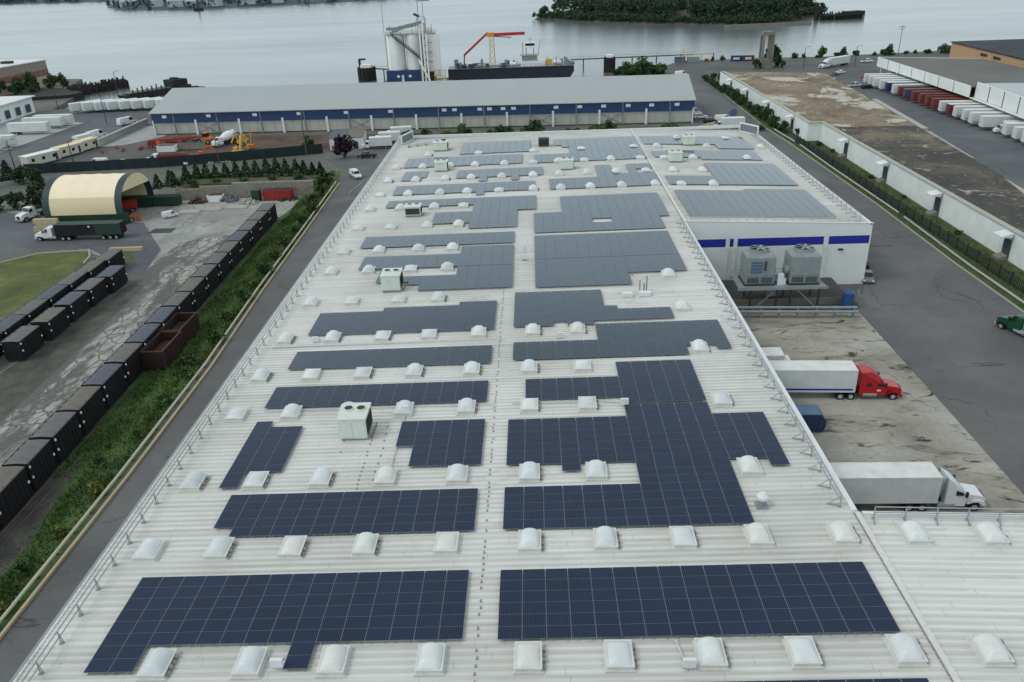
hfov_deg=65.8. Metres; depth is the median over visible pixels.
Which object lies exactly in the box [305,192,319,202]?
bush
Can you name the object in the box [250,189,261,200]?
green bin
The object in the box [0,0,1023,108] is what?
water
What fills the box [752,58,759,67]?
tree
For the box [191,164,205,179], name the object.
evergreen tree
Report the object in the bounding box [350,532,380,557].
skylight
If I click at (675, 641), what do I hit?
conduit
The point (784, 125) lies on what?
tree
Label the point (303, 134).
street lamp
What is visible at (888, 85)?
semi trailer
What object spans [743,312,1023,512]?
dock apron
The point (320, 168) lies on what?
evergreen tree
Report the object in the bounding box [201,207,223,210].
concrete slab
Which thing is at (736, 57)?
shipping container
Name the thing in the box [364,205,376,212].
skylight
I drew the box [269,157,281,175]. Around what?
evergreen tree
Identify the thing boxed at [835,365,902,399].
semi truck
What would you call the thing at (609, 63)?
mooring dolphin
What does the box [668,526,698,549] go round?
skylight
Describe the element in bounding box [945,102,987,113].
semi trailer
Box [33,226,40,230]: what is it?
concrete block
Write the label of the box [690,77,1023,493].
road
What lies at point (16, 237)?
truck apron
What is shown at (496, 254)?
solar array
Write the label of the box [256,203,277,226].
waste container
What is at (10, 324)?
waste container
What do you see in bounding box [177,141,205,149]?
dumpster
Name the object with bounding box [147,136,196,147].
telescopic crane
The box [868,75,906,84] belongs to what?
semi trailer
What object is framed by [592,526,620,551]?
skylight
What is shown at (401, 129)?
box truck
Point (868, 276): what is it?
parked car
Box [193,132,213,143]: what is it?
wheel loader
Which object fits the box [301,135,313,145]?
tree
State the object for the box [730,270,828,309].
steel platform
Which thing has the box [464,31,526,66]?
loading crane
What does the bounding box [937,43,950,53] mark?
tree
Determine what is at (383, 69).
pier walkway
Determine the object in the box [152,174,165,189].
evergreen tree
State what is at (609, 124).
tree
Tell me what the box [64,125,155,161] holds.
gravel lot
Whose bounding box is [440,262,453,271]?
skylight
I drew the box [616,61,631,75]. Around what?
tree
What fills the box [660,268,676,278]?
skylight
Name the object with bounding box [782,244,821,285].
cooling tower
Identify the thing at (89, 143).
site trailer
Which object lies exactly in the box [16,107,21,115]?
dock door
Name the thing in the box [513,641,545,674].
skylight
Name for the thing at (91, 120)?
side road
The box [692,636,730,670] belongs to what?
skylight
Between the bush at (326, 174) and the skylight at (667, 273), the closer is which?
the skylight at (667, 273)
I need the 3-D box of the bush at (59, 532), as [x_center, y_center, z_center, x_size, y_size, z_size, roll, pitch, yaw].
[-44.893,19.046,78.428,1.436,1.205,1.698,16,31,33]
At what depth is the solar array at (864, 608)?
52.47 m
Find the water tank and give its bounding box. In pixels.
[839,289,854,309]
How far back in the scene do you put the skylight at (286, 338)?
91.96 m
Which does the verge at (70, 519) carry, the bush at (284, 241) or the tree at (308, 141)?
the bush at (284, 241)
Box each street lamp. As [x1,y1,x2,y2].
[6,139,14,167]
[99,92,106,123]
[212,128,219,162]
[300,111,306,155]
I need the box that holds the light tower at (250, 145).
[248,128,254,147]
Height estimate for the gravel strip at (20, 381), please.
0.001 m
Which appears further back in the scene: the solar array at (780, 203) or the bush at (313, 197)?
the bush at (313, 197)
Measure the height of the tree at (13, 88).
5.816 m
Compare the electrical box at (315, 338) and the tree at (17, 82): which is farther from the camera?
the tree at (17, 82)
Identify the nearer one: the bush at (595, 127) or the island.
the bush at (595, 127)
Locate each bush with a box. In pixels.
[0,598,10,615]
[12,556,32,574]
[50,526,68,538]
[85,482,103,495]
[92,455,107,467]
[132,427,145,437]
[156,392,169,403]
[178,366,193,377]
[181,353,196,363]
[185,178,197,184]
[203,327,225,343]
[210,177,221,182]
[221,311,231,320]
[234,287,249,300]
[238,177,248,181]
[241,276,255,288]
[255,260,272,273]
[267,175,277,179]
[268,250,281,259]
[277,236,288,245]
[289,225,297,232]
[293,172,307,179]
[294,213,306,222]
[304,201,318,212]
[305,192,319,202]
[313,183,327,195]
[319,175,333,186]
[321,170,335,179]
[420,127,431,134]
[440,129,453,134]
[588,124,601,129]
[661,122,677,126]
[954,230,963,233]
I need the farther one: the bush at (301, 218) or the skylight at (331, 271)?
the bush at (301, 218)
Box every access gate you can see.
[400,130,413,144]
[739,122,758,135]
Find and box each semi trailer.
[0,134,17,146]
[0,138,4,148]
[6,121,51,134]
[21,116,64,128]
[32,114,74,125]
[52,220,126,239]
[68,99,99,112]
[80,99,112,111]
[93,98,124,111]
[105,98,136,111]
[117,97,148,110]
[130,97,161,109]
[142,97,162,109]
[769,360,858,392]
[827,55,849,64]
[829,462,943,503]
[863,73,900,82]
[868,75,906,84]
[872,77,911,86]
[878,79,918,90]
[884,81,924,90]
[891,83,930,93]
[897,85,936,95]
[902,87,944,99]
[910,90,950,100]
[917,92,959,103]
[924,95,970,105]
[930,97,974,108]
[938,100,982,111]
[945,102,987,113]
[952,105,995,119]
[961,108,1003,119]
[968,111,1016,125]
[978,115,1023,129]
[1001,122,1023,136]
[1011,126,1023,138]
[1020,130,1023,142]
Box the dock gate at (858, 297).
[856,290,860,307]
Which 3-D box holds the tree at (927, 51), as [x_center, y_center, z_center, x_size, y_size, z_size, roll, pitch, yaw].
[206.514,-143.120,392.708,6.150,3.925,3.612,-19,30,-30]
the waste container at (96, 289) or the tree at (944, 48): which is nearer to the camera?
the waste container at (96, 289)
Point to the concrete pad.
(144, 133)
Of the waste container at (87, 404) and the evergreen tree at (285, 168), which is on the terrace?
the evergreen tree at (285, 168)
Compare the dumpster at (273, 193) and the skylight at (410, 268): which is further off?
the dumpster at (273, 193)
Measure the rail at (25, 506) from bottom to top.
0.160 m
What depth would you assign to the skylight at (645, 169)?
155.25 m
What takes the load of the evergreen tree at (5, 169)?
on the ground at (42, 107)
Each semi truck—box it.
[15,205,43,221]
[34,225,76,241]
[818,59,832,68]
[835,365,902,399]
[901,467,986,511]
[994,313,1023,335]
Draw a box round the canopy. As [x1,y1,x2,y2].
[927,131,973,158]
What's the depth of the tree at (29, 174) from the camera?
208.73 m
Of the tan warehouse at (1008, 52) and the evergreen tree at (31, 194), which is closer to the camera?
the evergreen tree at (31, 194)
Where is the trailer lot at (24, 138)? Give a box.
[0,117,81,152]
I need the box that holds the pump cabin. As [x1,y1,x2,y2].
[674,56,685,61]
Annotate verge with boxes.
[0,171,340,631]
[81,251,134,266]
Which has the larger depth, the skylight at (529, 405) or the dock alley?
the dock alley
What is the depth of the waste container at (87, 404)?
96.52 m
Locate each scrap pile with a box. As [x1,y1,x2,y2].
[187,196,208,204]
[219,193,239,202]
[277,196,299,201]
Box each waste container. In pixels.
[0,315,28,338]
[0,325,44,361]
[0,332,3,355]
[0,466,33,529]
[1,439,57,492]
[11,299,49,324]
[28,412,83,464]
[30,307,70,340]
[33,285,69,307]
[52,291,90,322]
[54,271,88,291]
[56,386,106,436]
[73,278,108,306]
[75,260,106,277]
[81,364,127,409]
[94,249,125,266]
[95,265,127,292]
[104,343,144,385]
[124,323,160,347]
[143,307,176,326]
[160,292,194,311]
[175,277,207,310]
[189,264,219,296]
[203,252,230,282]
[214,241,241,270]
[225,231,251,257]
[236,220,260,246]
[246,211,269,236]
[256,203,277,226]
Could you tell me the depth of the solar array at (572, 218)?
131.26 m
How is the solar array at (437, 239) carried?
on the warehouse at (951, 591)
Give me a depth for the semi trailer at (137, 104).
316.08 m
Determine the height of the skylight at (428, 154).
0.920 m
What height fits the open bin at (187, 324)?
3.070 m
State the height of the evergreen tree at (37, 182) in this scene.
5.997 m
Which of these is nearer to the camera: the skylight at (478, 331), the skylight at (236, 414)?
the skylight at (236, 414)
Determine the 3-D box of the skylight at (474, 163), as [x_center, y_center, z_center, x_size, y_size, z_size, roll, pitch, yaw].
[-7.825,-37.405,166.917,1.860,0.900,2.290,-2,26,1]
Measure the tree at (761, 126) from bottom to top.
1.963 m
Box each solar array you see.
[83,570,468,674]
[214,488,477,537]
[219,421,302,489]
[265,380,488,409]
[288,345,491,370]
[308,300,496,335]
[358,244,513,270]
[360,231,513,247]
[375,269,382,283]
[385,195,535,210]
[392,180,534,195]
[396,419,484,467]
[401,171,427,180]
[403,154,521,168]
[403,264,512,290]
[432,209,516,228]
[456,167,542,180]
[460,140,529,153]
[498,561,900,641]
[503,459,753,529]
[506,402,789,470]
[513,320,731,360]
[514,289,673,327]
[525,359,705,402]
[534,136,646,162]
[534,192,668,232]
[534,230,678,258]
[535,254,686,286]
[549,163,660,188]
[640,136,754,148]
[652,150,762,160]
[665,163,797,185]
[675,189,835,217]
[728,678,928,681]
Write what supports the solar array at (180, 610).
on the warehouse at (951, 591)
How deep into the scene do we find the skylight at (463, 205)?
138.83 m
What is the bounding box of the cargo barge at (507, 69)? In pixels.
[448,56,574,79]
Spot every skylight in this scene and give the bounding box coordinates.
[131,538,167,562]
[136,647,179,681]
[178,471,209,491]
[202,536,236,560]
[224,407,249,422]
[230,646,269,679]
[242,471,270,490]
[250,368,272,382]
[275,332,295,344]
[277,535,308,558]
[279,403,303,420]
[300,368,322,381]
[302,296,320,307]
[307,467,335,488]
[315,644,351,678]
[323,266,338,275]
[323,330,342,343]
[336,248,350,255]
[336,401,353,418]
[343,296,360,305]
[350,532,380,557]
[351,225,364,231]
[353,367,373,379]
[361,265,375,274]
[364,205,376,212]
[372,245,385,253]
[373,330,392,341]
[373,466,398,486]
[374,192,385,197]
[383,177,393,183]
[384,224,396,230]
[390,295,406,304]
[391,164,401,170]
[393,400,414,417]
[394,204,404,211]
[402,190,412,196]
[403,265,417,272]
[404,363,424,377]
[410,176,420,182]
[411,243,424,252]
[414,642,446,676]
[418,163,426,169]
[420,329,437,339]
[421,221,432,228]
[423,152,432,157]
[428,202,439,209]
[430,291,446,302]
[433,532,460,554]
[435,188,445,194]
[440,175,450,181]
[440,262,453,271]
[445,464,468,484]
[446,242,458,250]
[448,162,454,167]
[452,219,464,227]
[456,398,477,415]
[458,202,468,208]
[462,187,471,193]
[462,361,481,376]
[466,174,475,179]
[470,161,478,166]
[470,325,486,337]
[474,151,482,154]
[494,187,503,192]
[497,172,506,178]
[500,160,508,165]
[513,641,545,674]
[517,528,543,552]
[519,461,541,482]
[520,398,539,413]
[521,359,538,374]
[525,323,541,336]
[528,171,537,177]
[528,184,538,191]
[529,148,536,152]
[529,160,537,164]
[554,157,559,163]
[554,170,563,176]
[556,183,565,189]
[569,322,586,334]
[573,359,591,372]
[577,396,598,411]
[580,157,588,162]
[582,169,591,175]
[584,460,608,480]
[585,182,595,188]
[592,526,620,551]
[602,639,637,672]
[606,155,615,161]
[611,168,620,172]
[616,181,626,187]
[635,155,644,159]
[641,167,650,171]
[650,179,660,185]
[652,143,661,147]
[659,155,667,159]
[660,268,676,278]
[668,166,678,172]
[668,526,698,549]
[672,300,690,311]
[675,180,686,185]
[687,154,698,159]
[690,339,710,353]
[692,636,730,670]
[697,166,707,172]
[702,143,711,148]
[707,180,719,185]
[709,392,733,407]
[735,455,763,476]
[742,154,752,160]
[742,522,774,547]
[755,144,765,148]
[782,636,823,669]
[824,520,860,545]
[882,633,928,667]
[894,520,933,545]
[966,633,1015,667]
[969,521,1011,546]
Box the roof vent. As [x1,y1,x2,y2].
[754,491,768,509]
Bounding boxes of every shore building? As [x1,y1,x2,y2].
[119,0,138,7]
[151,0,163,6]
[166,0,185,7]
[185,0,196,6]
[206,0,222,6]
[241,0,257,4]
[272,0,283,2]
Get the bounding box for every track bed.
[0,450,80,576]
[73,217,279,449]
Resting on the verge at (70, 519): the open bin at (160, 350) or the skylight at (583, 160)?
the open bin at (160, 350)
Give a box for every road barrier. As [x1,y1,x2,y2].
[0,181,338,640]
[774,128,794,141]
[800,144,898,214]
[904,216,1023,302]
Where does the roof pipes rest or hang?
on the warehouse at (951, 591)
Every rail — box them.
[0,429,105,549]
[0,430,94,534]
[21,139,400,681]
[414,127,738,139]
[676,217,841,507]
[691,216,858,221]
[737,306,858,317]
[753,130,860,220]
[871,506,1023,526]
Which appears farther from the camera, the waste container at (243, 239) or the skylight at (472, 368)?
the waste container at (243, 239)
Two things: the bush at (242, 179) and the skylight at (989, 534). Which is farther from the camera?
the bush at (242, 179)
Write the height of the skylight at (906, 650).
0.920 m
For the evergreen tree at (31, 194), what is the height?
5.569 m
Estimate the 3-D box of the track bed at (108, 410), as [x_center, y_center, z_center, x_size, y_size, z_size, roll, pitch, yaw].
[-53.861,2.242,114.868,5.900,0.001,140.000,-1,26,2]
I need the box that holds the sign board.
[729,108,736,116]
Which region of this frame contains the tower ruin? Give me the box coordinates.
[757,31,775,67]
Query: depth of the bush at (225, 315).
124.48 m
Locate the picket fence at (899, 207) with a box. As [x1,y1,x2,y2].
[795,135,1023,292]
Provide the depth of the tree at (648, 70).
355.81 m
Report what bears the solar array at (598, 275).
on the warehouse at (951, 591)
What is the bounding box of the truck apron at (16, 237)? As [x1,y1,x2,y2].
[0,211,160,277]
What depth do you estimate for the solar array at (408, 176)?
161.23 m
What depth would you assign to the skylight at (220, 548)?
58.99 m
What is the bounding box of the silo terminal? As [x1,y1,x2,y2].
[381,0,447,81]
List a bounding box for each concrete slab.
[109,246,142,250]
[178,209,201,213]
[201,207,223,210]
[225,204,248,209]
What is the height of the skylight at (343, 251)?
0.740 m
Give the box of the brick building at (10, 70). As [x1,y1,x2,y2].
[0,59,48,95]
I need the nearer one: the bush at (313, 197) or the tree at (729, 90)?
the bush at (313, 197)
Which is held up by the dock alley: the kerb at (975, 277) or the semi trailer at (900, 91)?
the semi trailer at (900, 91)
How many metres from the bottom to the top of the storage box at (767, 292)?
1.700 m
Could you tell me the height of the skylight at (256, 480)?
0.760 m
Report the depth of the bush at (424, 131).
245.83 m
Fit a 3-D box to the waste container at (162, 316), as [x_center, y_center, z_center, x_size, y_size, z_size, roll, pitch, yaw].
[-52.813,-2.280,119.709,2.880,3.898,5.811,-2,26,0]
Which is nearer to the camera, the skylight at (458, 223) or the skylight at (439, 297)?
the skylight at (439, 297)
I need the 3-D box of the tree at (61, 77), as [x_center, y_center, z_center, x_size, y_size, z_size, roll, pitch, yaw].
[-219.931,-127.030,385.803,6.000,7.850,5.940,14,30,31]
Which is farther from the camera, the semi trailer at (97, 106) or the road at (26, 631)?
the semi trailer at (97, 106)
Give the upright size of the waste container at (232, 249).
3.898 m
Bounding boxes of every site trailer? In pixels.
[18,148,60,165]
[50,142,83,158]
[72,136,99,151]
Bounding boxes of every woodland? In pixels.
[0,0,334,9]
[532,0,828,23]
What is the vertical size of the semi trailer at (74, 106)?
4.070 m
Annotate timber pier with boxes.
[818,10,864,20]
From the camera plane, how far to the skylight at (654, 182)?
145.85 m
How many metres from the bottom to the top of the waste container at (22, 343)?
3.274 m
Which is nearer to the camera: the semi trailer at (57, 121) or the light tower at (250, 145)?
the light tower at (250, 145)
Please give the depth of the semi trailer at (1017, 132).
214.28 m
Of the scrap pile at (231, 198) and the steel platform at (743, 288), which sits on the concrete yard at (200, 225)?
the scrap pile at (231, 198)
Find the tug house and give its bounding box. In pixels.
[520,41,551,65]
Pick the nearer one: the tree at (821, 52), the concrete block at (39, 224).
the concrete block at (39, 224)
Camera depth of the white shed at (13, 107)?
311.68 m
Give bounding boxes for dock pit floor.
[738,284,862,309]
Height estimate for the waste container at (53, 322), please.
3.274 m
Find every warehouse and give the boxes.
[9,125,1023,681]
[148,74,695,134]
[876,57,1023,118]
[949,39,1023,67]
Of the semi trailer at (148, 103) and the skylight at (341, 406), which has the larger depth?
the semi trailer at (148, 103)
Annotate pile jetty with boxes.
[67,76,129,94]
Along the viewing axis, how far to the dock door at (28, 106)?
317.80 m
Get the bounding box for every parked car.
[85,129,107,136]
[91,157,107,160]
[116,116,137,125]
[147,153,158,157]
[161,210,178,218]
[349,168,361,178]
[356,151,376,158]
[675,70,686,73]
[693,107,701,113]
[693,113,707,118]
[703,117,718,122]
[714,114,728,120]
[847,82,861,86]
[861,58,872,62]
[861,84,873,88]
[862,270,874,283]
[866,257,869,269]
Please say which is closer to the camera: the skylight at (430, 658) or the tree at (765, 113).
the skylight at (430, 658)
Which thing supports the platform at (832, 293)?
on the dock pit floor
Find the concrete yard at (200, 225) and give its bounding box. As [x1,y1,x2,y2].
[0,196,304,372]
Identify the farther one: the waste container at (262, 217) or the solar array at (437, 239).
the waste container at (262, 217)
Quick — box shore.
[0,0,370,10]
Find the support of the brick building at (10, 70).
on the ground at (42, 107)
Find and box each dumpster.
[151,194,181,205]
[156,144,177,152]
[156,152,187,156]
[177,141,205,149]
[261,187,293,200]
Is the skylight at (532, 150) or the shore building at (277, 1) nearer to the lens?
the skylight at (532, 150)
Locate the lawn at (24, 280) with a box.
[0,251,89,316]
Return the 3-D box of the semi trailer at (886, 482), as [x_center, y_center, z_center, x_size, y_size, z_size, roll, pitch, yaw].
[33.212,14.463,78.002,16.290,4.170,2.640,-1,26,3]
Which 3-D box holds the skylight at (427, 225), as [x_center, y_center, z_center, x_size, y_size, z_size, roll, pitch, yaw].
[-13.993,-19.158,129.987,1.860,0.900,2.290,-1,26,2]
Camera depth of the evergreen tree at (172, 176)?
191.95 m
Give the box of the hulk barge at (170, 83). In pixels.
[117,77,190,98]
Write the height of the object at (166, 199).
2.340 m
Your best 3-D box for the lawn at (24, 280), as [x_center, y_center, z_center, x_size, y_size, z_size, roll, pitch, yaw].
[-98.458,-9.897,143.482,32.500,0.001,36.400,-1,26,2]
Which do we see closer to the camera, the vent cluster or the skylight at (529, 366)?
the skylight at (529, 366)
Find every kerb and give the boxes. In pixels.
[0,250,90,262]
[723,93,1023,312]
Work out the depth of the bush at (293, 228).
164.27 m
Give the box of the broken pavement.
[0,233,232,466]
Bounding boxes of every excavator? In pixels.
[191,146,214,154]
[230,134,250,151]
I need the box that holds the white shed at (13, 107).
[0,95,34,123]
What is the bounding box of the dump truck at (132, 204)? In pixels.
[121,198,137,211]
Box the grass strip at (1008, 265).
[715,78,1023,310]
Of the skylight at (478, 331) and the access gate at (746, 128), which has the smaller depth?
the skylight at (478, 331)
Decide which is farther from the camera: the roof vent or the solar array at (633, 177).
the solar array at (633, 177)
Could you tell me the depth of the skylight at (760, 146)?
174.26 m
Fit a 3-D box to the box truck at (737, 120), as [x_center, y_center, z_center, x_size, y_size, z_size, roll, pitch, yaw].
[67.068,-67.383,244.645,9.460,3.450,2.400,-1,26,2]
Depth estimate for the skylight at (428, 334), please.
91.40 m
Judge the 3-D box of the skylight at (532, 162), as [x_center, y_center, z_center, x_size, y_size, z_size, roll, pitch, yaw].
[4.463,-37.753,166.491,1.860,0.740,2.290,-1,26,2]
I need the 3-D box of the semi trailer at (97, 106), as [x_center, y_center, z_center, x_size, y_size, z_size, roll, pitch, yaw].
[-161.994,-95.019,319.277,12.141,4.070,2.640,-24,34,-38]
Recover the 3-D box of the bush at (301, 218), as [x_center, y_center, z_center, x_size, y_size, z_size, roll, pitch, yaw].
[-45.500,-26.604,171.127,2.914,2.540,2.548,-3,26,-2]
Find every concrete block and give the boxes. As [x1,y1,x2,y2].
[32,218,41,223]
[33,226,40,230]
[36,223,43,226]
[40,218,48,222]
[48,218,58,222]
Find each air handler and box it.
[337,402,376,440]
[380,268,406,291]
[404,203,424,216]
[432,140,449,151]
[434,159,449,171]
[560,157,574,169]
[668,150,683,162]
[682,134,696,145]
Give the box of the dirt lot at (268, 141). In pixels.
[143,133,417,154]
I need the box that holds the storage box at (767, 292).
[765,290,775,295]
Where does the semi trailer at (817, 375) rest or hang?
on the dock apron at (917, 422)
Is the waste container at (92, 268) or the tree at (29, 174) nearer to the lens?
the waste container at (92, 268)
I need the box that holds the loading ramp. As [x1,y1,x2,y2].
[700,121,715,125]
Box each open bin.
[139,331,184,370]
[159,312,200,344]
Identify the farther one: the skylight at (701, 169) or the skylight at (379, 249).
the skylight at (701, 169)
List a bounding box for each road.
[0,110,152,176]
[0,145,392,681]
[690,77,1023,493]
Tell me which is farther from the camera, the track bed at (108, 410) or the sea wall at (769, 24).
the sea wall at (769, 24)
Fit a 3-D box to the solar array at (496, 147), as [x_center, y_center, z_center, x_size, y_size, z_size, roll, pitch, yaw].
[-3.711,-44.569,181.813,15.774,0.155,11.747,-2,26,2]
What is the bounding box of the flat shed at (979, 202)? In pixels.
[720,71,1023,269]
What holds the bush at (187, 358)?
on the verge at (70, 519)
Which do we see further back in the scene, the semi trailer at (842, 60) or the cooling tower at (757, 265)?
the semi trailer at (842, 60)
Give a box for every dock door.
[5,110,11,118]
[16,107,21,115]
[26,104,31,111]
[843,143,847,154]
[882,166,886,179]
[933,197,940,213]
[1001,238,1010,256]
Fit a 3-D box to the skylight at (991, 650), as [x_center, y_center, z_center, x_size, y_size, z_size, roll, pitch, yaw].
[29.140,18.566,47.949,1.980,0.920,2.290,-2,26,1]
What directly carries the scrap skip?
on the concrete yard at (200, 225)
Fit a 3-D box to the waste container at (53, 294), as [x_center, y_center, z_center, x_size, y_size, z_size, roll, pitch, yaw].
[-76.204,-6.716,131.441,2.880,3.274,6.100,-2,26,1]
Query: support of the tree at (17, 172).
on the ground at (42, 107)
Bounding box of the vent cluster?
[622,265,650,296]
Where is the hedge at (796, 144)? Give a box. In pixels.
[713,86,1023,301]
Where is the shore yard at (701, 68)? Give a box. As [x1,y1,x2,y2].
[660,51,949,77]
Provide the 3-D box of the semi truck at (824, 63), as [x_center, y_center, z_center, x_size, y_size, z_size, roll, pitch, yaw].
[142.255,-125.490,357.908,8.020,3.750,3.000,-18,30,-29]
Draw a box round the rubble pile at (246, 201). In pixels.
[238,198,259,204]
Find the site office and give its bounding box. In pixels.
[328,128,366,149]
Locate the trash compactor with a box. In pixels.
[795,404,825,431]
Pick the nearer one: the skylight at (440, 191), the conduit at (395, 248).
the conduit at (395, 248)
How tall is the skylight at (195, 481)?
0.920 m
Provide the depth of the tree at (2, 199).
187.64 m
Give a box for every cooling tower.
[738,245,776,285]
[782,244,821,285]
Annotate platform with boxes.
[721,277,843,305]
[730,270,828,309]
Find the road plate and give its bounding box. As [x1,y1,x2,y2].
[149,228,175,232]
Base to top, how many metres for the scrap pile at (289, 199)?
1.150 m
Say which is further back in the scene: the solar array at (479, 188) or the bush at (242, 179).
the bush at (242, 179)
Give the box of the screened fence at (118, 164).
[23,144,322,172]
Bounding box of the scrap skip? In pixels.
[206,193,223,201]
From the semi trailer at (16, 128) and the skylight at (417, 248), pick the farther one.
the semi trailer at (16, 128)
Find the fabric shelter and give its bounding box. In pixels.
[42,172,153,215]
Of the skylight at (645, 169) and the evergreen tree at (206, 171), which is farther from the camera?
the evergreen tree at (206, 171)
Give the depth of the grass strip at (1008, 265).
152.20 m
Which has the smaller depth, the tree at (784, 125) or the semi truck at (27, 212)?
the semi truck at (27, 212)
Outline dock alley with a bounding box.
[833,76,1023,187]
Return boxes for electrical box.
[269,658,285,669]
[311,336,319,341]
[557,332,562,337]
[620,398,628,405]
[682,657,696,669]
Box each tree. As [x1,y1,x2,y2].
[0,80,6,89]
[0,160,15,181]
[0,195,6,211]
[3,191,24,209]
[7,84,18,94]
[11,76,26,92]
[11,165,29,183]
[21,185,41,208]
[22,168,44,181]
[24,71,36,87]
[27,81,38,92]
[30,170,45,193]
[34,81,40,89]
[36,192,42,198]
[44,73,57,88]
[57,72,68,88]
[61,80,69,87]
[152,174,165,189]
[164,170,169,185]
[166,171,182,187]
[180,164,195,183]
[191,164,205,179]
[200,162,211,178]
[211,164,223,177]
[220,162,231,177]
[229,161,241,177]
[240,159,251,176]
[251,160,262,176]
[259,157,272,175]
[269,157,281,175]
[280,158,292,175]
[289,158,304,175]
[299,160,310,175]
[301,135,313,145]
[308,162,317,174]
[316,161,325,176]
[332,134,356,157]
[453,123,472,133]
[494,124,510,132]
[522,119,545,131]
[602,119,617,128]
[611,68,620,75]
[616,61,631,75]
[621,69,631,75]
[628,63,644,74]
[636,56,652,70]
[642,66,655,74]
[652,65,664,74]
[654,63,667,73]
[710,73,717,79]
[713,81,719,87]
[718,83,729,91]
[726,87,733,95]
[729,88,740,99]
[735,95,748,104]
[744,101,752,108]
[749,104,763,114]
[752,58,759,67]
[757,106,773,120]
[759,124,765,130]
[765,44,781,56]
[766,114,780,125]
[770,53,780,67]
[776,120,789,132]
[791,52,798,57]
[817,45,826,56]
[840,46,847,55]
[880,49,889,54]
[884,43,895,54]
[923,49,932,53]
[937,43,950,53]
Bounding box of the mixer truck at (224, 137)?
[211,129,236,146]
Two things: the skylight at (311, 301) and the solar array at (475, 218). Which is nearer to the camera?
the skylight at (311, 301)
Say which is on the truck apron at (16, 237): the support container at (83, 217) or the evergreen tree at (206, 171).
the support container at (83, 217)
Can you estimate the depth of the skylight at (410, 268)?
111.30 m
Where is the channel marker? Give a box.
[194,0,203,10]
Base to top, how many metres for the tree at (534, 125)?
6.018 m
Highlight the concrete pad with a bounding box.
[101,125,165,146]
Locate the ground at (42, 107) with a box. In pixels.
[0,51,1023,632]
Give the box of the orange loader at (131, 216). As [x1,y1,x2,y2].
[125,209,141,221]
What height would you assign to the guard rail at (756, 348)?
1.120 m
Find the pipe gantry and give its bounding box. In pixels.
[683,49,713,61]
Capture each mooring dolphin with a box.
[357,58,376,81]
[604,54,615,72]
[798,9,802,19]
[814,3,819,20]
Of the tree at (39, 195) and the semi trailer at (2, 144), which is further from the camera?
the semi trailer at (2, 144)
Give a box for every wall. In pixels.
[0,178,29,186]
[14,88,84,100]
[94,118,147,147]
[175,180,313,198]
[724,21,811,27]
[872,99,927,130]
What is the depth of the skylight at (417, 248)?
118.85 m
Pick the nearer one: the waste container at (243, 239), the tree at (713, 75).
the waste container at (243, 239)
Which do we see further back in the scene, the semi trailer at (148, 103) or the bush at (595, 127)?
the semi trailer at (148, 103)
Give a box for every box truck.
[71,133,95,140]
[362,135,391,149]
[375,131,400,142]
[387,125,411,132]
[714,116,744,129]
[761,347,790,359]
[992,120,1023,133]
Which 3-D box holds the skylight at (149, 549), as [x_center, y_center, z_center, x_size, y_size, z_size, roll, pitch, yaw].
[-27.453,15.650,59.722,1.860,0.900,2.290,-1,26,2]
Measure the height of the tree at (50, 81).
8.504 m
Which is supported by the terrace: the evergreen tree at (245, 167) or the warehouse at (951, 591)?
the evergreen tree at (245, 167)
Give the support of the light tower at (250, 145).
on the dirt lot at (268, 141)
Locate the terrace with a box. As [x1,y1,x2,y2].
[176,169,320,188]
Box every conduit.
[264,403,496,411]
[271,338,502,348]
[333,246,446,251]
[372,415,404,483]
[512,400,619,404]
[674,640,688,669]
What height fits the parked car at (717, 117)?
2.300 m
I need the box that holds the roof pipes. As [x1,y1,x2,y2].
[408,141,432,147]
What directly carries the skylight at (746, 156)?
on the warehouse at (951, 591)
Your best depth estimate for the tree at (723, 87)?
307.53 m
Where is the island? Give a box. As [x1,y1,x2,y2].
[534,7,823,25]
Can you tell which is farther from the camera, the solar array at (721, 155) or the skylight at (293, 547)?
the solar array at (721, 155)
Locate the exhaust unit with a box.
[538,137,548,146]
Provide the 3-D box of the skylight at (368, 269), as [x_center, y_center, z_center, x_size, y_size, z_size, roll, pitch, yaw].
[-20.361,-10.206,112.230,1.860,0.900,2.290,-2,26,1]
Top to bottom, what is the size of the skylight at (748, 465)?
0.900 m
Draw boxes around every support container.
[44,213,71,220]
[71,215,98,220]
[98,211,129,224]
[126,194,154,207]
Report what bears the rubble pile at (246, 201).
on the concrete yard at (200, 225)
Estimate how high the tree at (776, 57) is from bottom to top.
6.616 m
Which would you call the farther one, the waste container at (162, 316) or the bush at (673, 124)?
the bush at (673, 124)
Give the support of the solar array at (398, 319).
on the warehouse at (951, 591)
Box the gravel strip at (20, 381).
[0,283,143,420]
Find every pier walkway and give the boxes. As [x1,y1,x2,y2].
[376,66,387,79]
[571,52,693,69]
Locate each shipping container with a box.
[730,55,742,61]
[742,55,754,60]
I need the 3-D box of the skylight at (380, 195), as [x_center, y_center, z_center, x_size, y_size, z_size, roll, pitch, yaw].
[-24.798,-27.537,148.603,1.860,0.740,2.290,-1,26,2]
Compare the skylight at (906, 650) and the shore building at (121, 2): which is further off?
the shore building at (121, 2)
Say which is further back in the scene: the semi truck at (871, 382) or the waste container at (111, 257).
the waste container at (111, 257)
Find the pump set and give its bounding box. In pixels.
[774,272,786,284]

